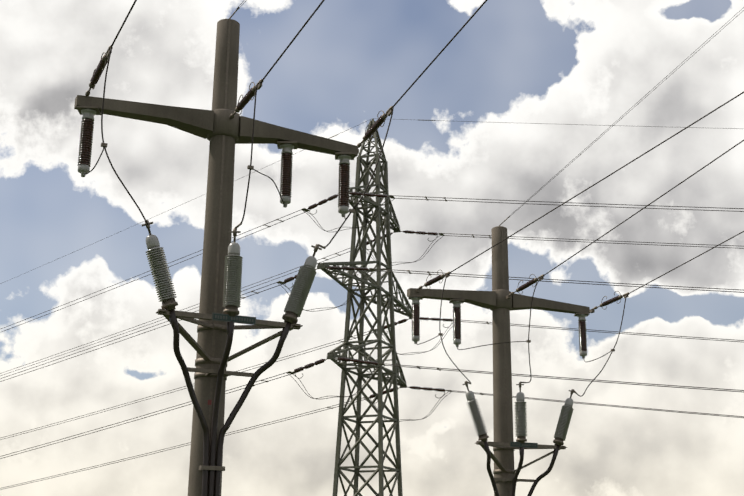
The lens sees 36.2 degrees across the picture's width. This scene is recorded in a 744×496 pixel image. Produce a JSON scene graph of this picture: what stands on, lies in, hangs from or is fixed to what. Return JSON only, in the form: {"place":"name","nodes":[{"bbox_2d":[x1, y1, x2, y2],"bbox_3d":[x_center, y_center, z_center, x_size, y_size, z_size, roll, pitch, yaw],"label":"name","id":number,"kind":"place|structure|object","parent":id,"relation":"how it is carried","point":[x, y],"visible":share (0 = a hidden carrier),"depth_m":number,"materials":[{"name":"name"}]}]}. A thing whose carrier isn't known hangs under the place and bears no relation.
{"place":"outdoors","nodes":[
{"label":"outdoors","id":0,"kind":"place"},
{"bbox_2d":[0,0,743,495],"label":"sky","id":1,"kind":"structure","parent":0,"point":[555,64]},
{"bbox_3d":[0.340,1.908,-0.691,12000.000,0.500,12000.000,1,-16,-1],"label":"ground","id":2,"kind":"structure","parent":0,"visible":0},
{"bbox_2d":[74,7,393,495],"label":"mast","id":3,"kind":"object","parent":2,"relation":"on","point":[223,126],"visible":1,"depth_m":14.36,"materials":[{"name":"concrete"}]},
{"bbox_2d":[84,0,486,246],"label":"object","id":4,"kind":"object","parent":3,"relation":"attached to","point":[313,13],"visible":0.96,"depth_m":14.08,"materials":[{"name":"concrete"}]},
{"bbox_2d":[317,118,411,495],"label":"lattice tower","id":5,"kind":"structure","parent":2,"relation":"on","point":[388,304],"depth_m":56.10,"materials":[{"name":"metal"}]},
{"bbox_2d":[276,192,452,402],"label":"tower insulators","id":6,"kind":"object","parent":5,"relation":"attached to","point":[320,361],"visible":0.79,"depth_m":54.66,"materials":[{"name":"ceramic"}]},
{"bbox_2d":[0,118,743,489],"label":"tower conductors","id":7,"kind":"structure","parent":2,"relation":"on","point":[384,336],"depth_m":57.46,"materials":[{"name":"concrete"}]},
{"bbox_2d":[407,216,628,495],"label":"mast","id":8,"kind":"object","parent":2,"relation":"on","point":[500,300],"visible":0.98,"depth_m":21.49,"materials":[{"name":"concrete"}]},
{"bbox_2d":[416,7,743,396],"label":"mast right conductors","id":9,"kind":"object","parent":8,"relation":"attached to","point":[605,233],"visible":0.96,"depth_m":20.07,"materials":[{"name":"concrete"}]}
]}

